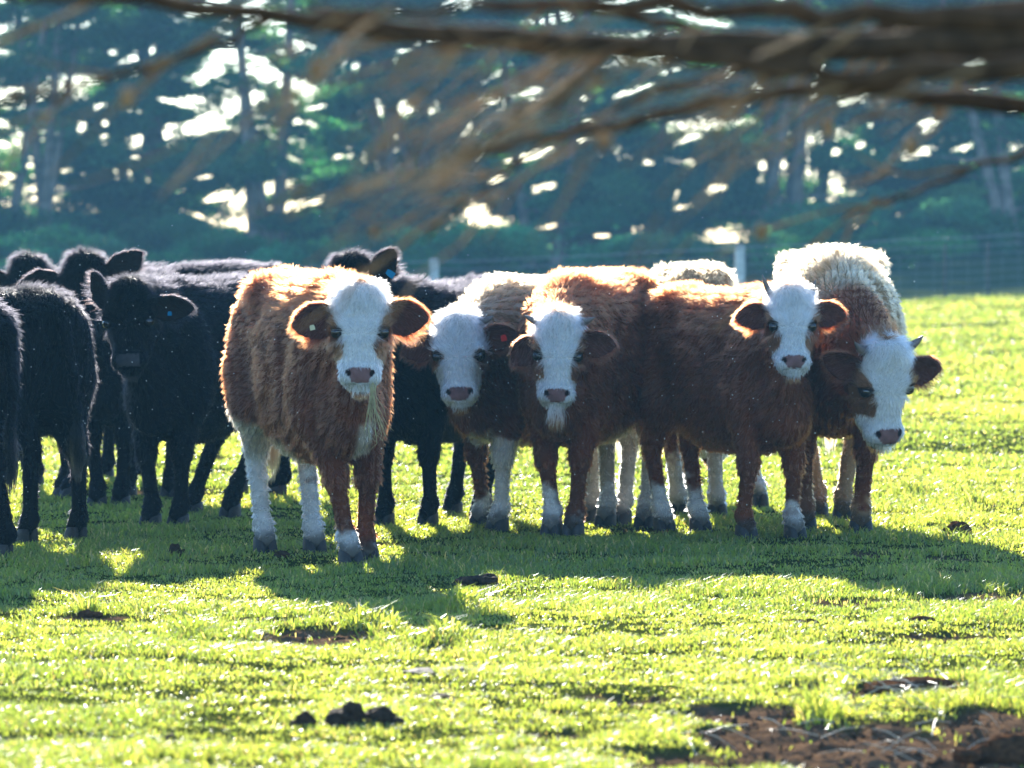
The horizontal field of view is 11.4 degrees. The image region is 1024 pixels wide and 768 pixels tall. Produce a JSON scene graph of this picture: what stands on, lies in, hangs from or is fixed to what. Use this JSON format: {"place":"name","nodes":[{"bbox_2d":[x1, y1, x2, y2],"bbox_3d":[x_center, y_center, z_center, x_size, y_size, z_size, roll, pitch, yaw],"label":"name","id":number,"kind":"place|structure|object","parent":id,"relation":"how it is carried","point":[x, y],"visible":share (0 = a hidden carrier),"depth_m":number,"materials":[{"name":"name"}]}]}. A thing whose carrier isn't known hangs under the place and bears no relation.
{"place":"outdoors","nodes":[
{"label":"outdoors","id":0,"kind":"place"},
{"bbox_2d":[3,140,969,510],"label":"midges","id":1,"kind":"object","parent":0,"point":[487,362],"visible":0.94,"depth_m":21.46,"materials":[{"name":"white"}]},
{"bbox_2d":[0,0,1018,241],"label":"sky","id":2,"kind":"structure","parent":0,"point":[229,54],"materials":[{"name":"white"}]},
{"bbox_2d":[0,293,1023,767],"bbox_3d":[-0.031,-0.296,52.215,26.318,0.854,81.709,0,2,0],"label":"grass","id":3,"kind":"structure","parent":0,"point":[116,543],"depth_m":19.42,"materials":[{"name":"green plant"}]},
{"bbox_2d":[0,239,1023,767],"bbox_3d":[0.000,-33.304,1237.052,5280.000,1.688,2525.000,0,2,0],"label":"ground","id":4,"kind":"structure","parent":0,"point":[962,281],"depth_m":17.05,"materials":[{"name":"green plant"}]},
{"bbox_2d":[0,301,23,557],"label":"black cow","id":5,"kind":"object","parent":4,"relation":"on","point":[10,363],"visible":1,"depth_m":22.73},
{"bbox_2d":[0,1,23,233],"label":"cypress tree","id":6,"kind":"object","parent":4,"relation":"on","point":[12,139],"visible":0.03,"depth_m":130.93,"materials":[{"name":"green plant"}]},
{"bbox_2d":[0,280,99,541],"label":"black cow","id":7,"kind":"object","parent":4,"relation":"on","point":[57,358],"visible":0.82,"depth_m":23.90},
{"bbox_2d":[0,222,130,270],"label":"shrub","id":8,"kind":"object","parent":4,"relation":"on","point":[53,243],"visible":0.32,"depth_m":107.82,"materials":[{"name":"green plant"}]},
{"bbox_2d":[0,248,140,484],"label":"black cow","id":9,"kind":"object","parent":4,"relation":"on","point":[23,263],"visible":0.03,"depth_m":28.84},
{"bbox_2d":[78,609,102,617],"bbox_3d":[-1.589,0.870,19.320,0.094,0.041,0.065,0,2,0],"label":"earth clod","id":10,"kind":"object","parent":4,"relation":"on","point":[87,613],"visible":0.98,"depth_m":19.30,"materials":[{"name":"brown soil"}]},
{"bbox_2d":[17,245,178,507],"bbox_3d":[-2.152,-0.039,27.563,0.722,1.361,1.775,0,2,8],"label":"black cow","id":11,"kind":"object","parent":4,"relation":"on","point":[107,410],"visible":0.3,"depth_m":26.93},
{"bbox_2d":[0,0,208,269],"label":"cypress tree","id":12,"kind":"object","parent":4,"relation":"on","point":[18,69],"visible":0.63,"depth_m":126.89,"materials":[{"name":"green plant"}]},
{"bbox_2d":[3,5,302,256],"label":"cypress tree","id":13,"kind":"object","parent":4,"relation":"on","point":[171,82],"visible":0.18,"depth_m":132.19,"materials":[{"name":"green plant"}]},
{"bbox_2d":[80,268,257,527],"bbox_3d":[-1.551,0.068,25.494,0.669,1.260,1.855,0,2,12],"label":"black cow","id":14,"kind":"object","parent":4,"relation":"on","point":[178,368],"visible":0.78,"depth_m":25.09},
{"bbox_2d":[29,5,309,241],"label":"cypress tree","id":15,"kind":"object","parent":4,"relation":"on","point":[146,141],"visible":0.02,"depth_m":140.93,"materials":[{"name":"green plant"}]},
{"bbox_2d":[161,733,178,744],"bbox_3d":[-0.964,1.004,14.425,0.049,0.040,0.065,0,2,0],"label":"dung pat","id":16,"kind":"object","parent":4,"relation":"on","point":[170,735],"visible":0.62,"depth_m":14.40,"materials":[{"name":"grey"}]},
{"bbox_2d":[51,257,291,497],"bbox_3d":[-1.920,-0.023,28.302,1.662,1.288,0.720,0,2,-15],"label":"black cow","id":17,"kind":"object","parent":4,"relation":"on","point":[61,484],"visible":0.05,"depth_m":28.18},
{"bbox_2d":[169,543,185,555],"bbox_3d":[-1.499,0.749,22.922,0.085,0.074,0.091,0,2,0],"label":"dung pat","id":18,"kind":"object","parent":4,"relation":"on","point":[174,547],"visible":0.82,"depth_m":22.90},
{"bbox_2d":[144,210,284,266],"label":"shrub","id":19,"kind":"object","parent":4,"relation":"on","point":[213,243],"visible":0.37,"depth_m":111.44,"materials":[{"name":"green plant"}]},
{"bbox_2d":[68,0,429,265],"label":"cypress tree","id":20,"kind":"object","parent":4,"relation":"on","point":[253,164],"visible":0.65,"depth_m":125.21,"materials":[{"name":"green plant"}]},
{"bbox_2d":[274,550,289,557],"bbox_3d":[-1.023,0.762,22.773,0.073,0.045,0.070,0,2,0],"label":"dung pat","id":21,"kind":"object","parent":4,"relation":"on","point":[277,554],"visible":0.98,"depth_m":22.75,"materials":[{"name":"brown soil"}]},
{"bbox_2d":[289,711,317,727],"bbox_3d":[-0.608,0.986,14.852,0.089,0.077,0.071,0,2,0],"label":"dung pat","id":22,"kind":"object","parent":4,"relation":"on","point":[303,718],"visible":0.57,"depth_m":14.83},
{"bbox_2d":[219,262,433,564],"bbox_3d":[-0.860,0.143,22.691,0.627,1.265,1.920,0,2,-17],"label":"brown cow","id":23,"kind":"object","parent":4,"relation":"on","point":[322,429],"visible":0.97,"depth_m":22.36},
{"bbox_2d":[364,382,386,448],"bbox_3d":[-0.566,0.139,21.747,0.126,0.293,0.095,0,2,0],"label":"hay wisp","id":24,"kind":"object","parent":23,"relation":"hanging from","point":[371,405],"visible":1,"depth_m":21.72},
{"bbox_2d":[244,225,458,279],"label":"shrub","id":25,"kind":"object","parent":4,"relation":"on","point":[302,254],"visible":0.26,"depth_m":106.48,"materials":[{"name":"green plant"}]},
{"bbox_2d":[324,700,404,727],"bbox_3d":[-0.431,0.970,14.897,0.232,0.102,0.134,0,2,-13],"label":"dung pat","id":26,"kind":"object","parent":4,"relation":"on","point":[349,711],"visible":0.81,"depth_m":14.87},
{"bbox_2d":[237,8,500,234],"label":"cypress tree","id":27,"kind":"object","parent":4,"relation":"on","point":[334,79],"visible":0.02,"depth_m":141.01,"materials":[{"name":"green plant"}]},
{"bbox_2d":[299,246,494,526],"bbox_3d":[-0.439,0.010,25.590,0.584,1.372,1.860,1,2,25],"label":"black cow","id":28,"kind":"object","parent":4,"relation":"on","point":[428,429],"visible":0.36,"depth_m":25.23},
{"bbox_2d":[266,0,584,256],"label":"cypress tree","id":29,"kind":"object","parent":4,"relation":"on","point":[346,103],"visible":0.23,"depth_m":128.93,"materials":[{"name":"green plant"}]},
{"bbox_2d":[412,693,455,698],"bbox_3d":[-0.246,0.962,15.684,0.151,0.031,0.105,0,2,0],"label":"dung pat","id":30,"kind":"object","parent":4,"relation":"on","point":[443,696],"visible":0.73,"depth_m":15.66,"materials":[{"name":"grey"}]},
{"bbox_2d":[402,666,482,677],"bbox_3d":[-0.223,0.928,16.477,0.265,0.038,0.192,0,2,0],"label":"dung pat","id":31,"kind":"object","parent":4,"relation":"on","point":[421,670],"visible":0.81,"depth_m":16.43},
{"bbox_2d":[453,573,498,585],"bbox_3d":[-0.147,0.810,21.018,0.190,0.070,0.262,0,2,0],"label":"dung pat","id":32,"kind":"object","parent":4,"relation":"on","point":[489,579],"visible":0.84,"depth_m":20.94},
{"bbox_2d":[398,214,558,279],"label":"shrub","id":33,"kind":"object","parent":4,"relation":"on","point":[509,242],"visible":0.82,"depth_m":110.47,"materials":[{"name":"green plant"}]},
{"bbox_2d":[0,0,1023,335],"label":"overhanging tree","id":34,"kind":"object","parent":4,"relation":"on","point":[958,46],"visible":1,"depth_m":7.48,"materials":[{"name":"brown plant"}]},
{"bbox_2d":[0,234,1023,299],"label":"wire fence","id":35,"kind":"object","parent":4,"relation":"on","point":[740,264],"visible":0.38,"depth_m":89.88,"materials":[{"name":"grey metal"}]},
{"bbox_2d":[398,267,639,531],"bbox_3d":[0.100,0.091,25.186,0.652,1.230,1.875,1,2,33],"label":"brown cow","id":36,"kind":"object","parent":4,"relation":"on","point":[459,346],"visible":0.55,"depth_m":24.76},
{"bbox_2d":[361,8,704,265],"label":"cypress tree","id":37,"kind":"object","parent":4,"relation":"on","point":[603,212],"visible":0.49,"depth_m":126.12,"materials":[{"name":"green plant"}]},
{"bbox_2d":[442,9,708,258],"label":"cypress tree","id":38,"kind":"object","parent":4,"relation":"on","point":[546,18],"visible":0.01,"depth_m":142.34,"materials":[{"name":"green plant"}]},
{"bbox_2d":[129,617,1022,767],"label":"soil crumbs","id":39,"kind":"object","parent":4,"relation":"on","point":[785,712],"visible":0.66,"depth_m":14.77,"materials":[{"name":"brown soil"}]},
{"bbox_2d":[507,265,661,535],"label":"brown cow","id":40,"kind":"object","parent":4,"relation":"on","point":[593,357],"visible":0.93,"depth_m":24.45},
{"bbox_2d":[493,0,763,259],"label":"cypress tree","id":41,"kind":"object","parent":4,"relation":"on","point":[638,147],"visible":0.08,"depth_m":133.47,"materials":[{"name":"green plant"}]},
{"bbox_2d":[538,224,734,275],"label":"shrub","id":42,"kind":"object","parent":4,"relation":"on","point":[623,244],"visible":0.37,"depth_m":105.40,"materials":[{"name":"green plant"}]},
{"bbox_2d":[648,258,768,515],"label":"brown cow","id":43,"kind":"object","parent":4,"relation":"on","point":[707,273],"visible":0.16,"depth_m":26.02},
{"bbox_2d":[636,275,850,538],"bbox_3d":[1.055,0.099,24.517,0.555,1.253,1.769,-1,2,-21],"label":"brown cow","id":44,"kind":"object","parent":4,"relation":"on","point":[767,350],"visible":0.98,"depth_m":24.28},
{"bbox_2d":[603,0,933,255],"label":"cypress tree","id":45,"kind":"object","parent":4,"relation":"on","point":[745,193],"visible":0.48,"depth_m":126.09,"materials":[{"name":"green plant"}]},
{"bbox_2d":[788,618,819,623],"bbox_3d":[1.055,0.871,18.624,0.098,0.037,0.160,1,2,31],"label":"earth clod","id":46,"kind":"object","parent":4,"relation":"on","point":[808,620],"visible":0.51,"depth_m":18.61,"materials":[{"name":"brown soil"}]},
{"bbox_2d":[666,0,962,237],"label":"cypress tree","id":47,"kind":"object","parent":4,"relation":"on","point":[814,187],"visible":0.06,"depth_m":141.95,"materials":[{"name":"green plant"}]},
{"bbox_2d":[611,648,1023,765],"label":"straw","id":48,"kind":"object","parent":4,"relation":"on","point":[886,672],"visible":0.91,"depth_m":15.16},
{"bbox_2d":[735,197,980,270],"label":"shrub","id":49,"kind":"object","parent":4,"relation":"on","point":[820,225],"visible":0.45,"depth_m":111.25,"materials":[{"name":"green plant"}]},
{"bbox_2d":[771,242,945,533],"bbox_3d":[1.634,0.027,25.005,0.840,1.370,2.283,0,2,2],"label":"brown cow","id":50,"kind":"object","parent":4,"relation":"on","point":[856,380],"visible":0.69,"depth_m":24.34},
{"bbox_2d":[728,0,1023,247],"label":"cypress tree","id":51,"kind":"object","parent":4,"relation":"on","point":[870,140],"visible":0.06,"depth_m":129.60,"materials":[{"name":"green plant"}]},
{"bbox_2d":[798,0,1023,246],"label":"cypress tree","id":52,"kind":"object","parent":4,"relation":"on","point":[1000,188],"visible":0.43,"depth_m":126.18,"materials":[{"name":"green plant"}]},
{"bbox_2d":[861,676,961,696],"bbox_3d":[1.235,0.953,15.995,0.352,0.075,0.237,-1,2,-29],"label":"earth clod","id":53,"kind":"object","parent":4,"relation":"on","point":[922,681],"visible":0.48,"depth_m":15.94,"materials":[{"name":"brown soil"}]},
{"bbox_2d":[908,616,934,621],"bbox_3d":[1.508,0.872,18.848,0.114,0.037,0.112,0,2,0],"label":"earth clod","id":54,"kind":"object","parent":4,"relation":"on","point":[919,618],"visible":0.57,"depth_m":18.82,"materials":[{"name":"brown soil"}]},
{"bbox_2d":[862,192,1021,260],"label":"shrub","id":55,"kind":"object","parent":4,"relation":"on","point":[964,215],"visible":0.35,"depth_m":117.34,"materials":[{"name":"green plant"}]},
{"bbox_2d":[942,521,971,536],"bbox_3d":[2.119,0.718,24.355,0.147,0.133,0.162,0,2,0],"label":"earth clod","id":56,"kind":"object","parent":4,"relation":"on","point":[952,526],"visible":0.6,"depth_m":24.32,"materials":[{"name":"brown soil"}]},
{"bbox_2d":[952,733,1023,765],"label":"earth clod","id":57,"kind":"object","parent":4,"relation":"on","point":[1008,749],"visible":1,"depth_m":14.00,"materials":[{"name":"brown soil"}]},
{"bbox_2d":[954,59,1023,238],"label":"cypress tree","id":58,"kind":"object","parent":4,"relation":"on","point":[1020,167],"depth_m":141.87,"materials":[{"name":"green plant"}]},
{"bbox_2d":[963,84,1023,237],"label":"cypress tree","id":59,"kind":"object","parent":4,"relation":"on","point":[993,124],"visible":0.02,"depth_m":132.24,"materials":[{"name":"green plant"}]}
]}

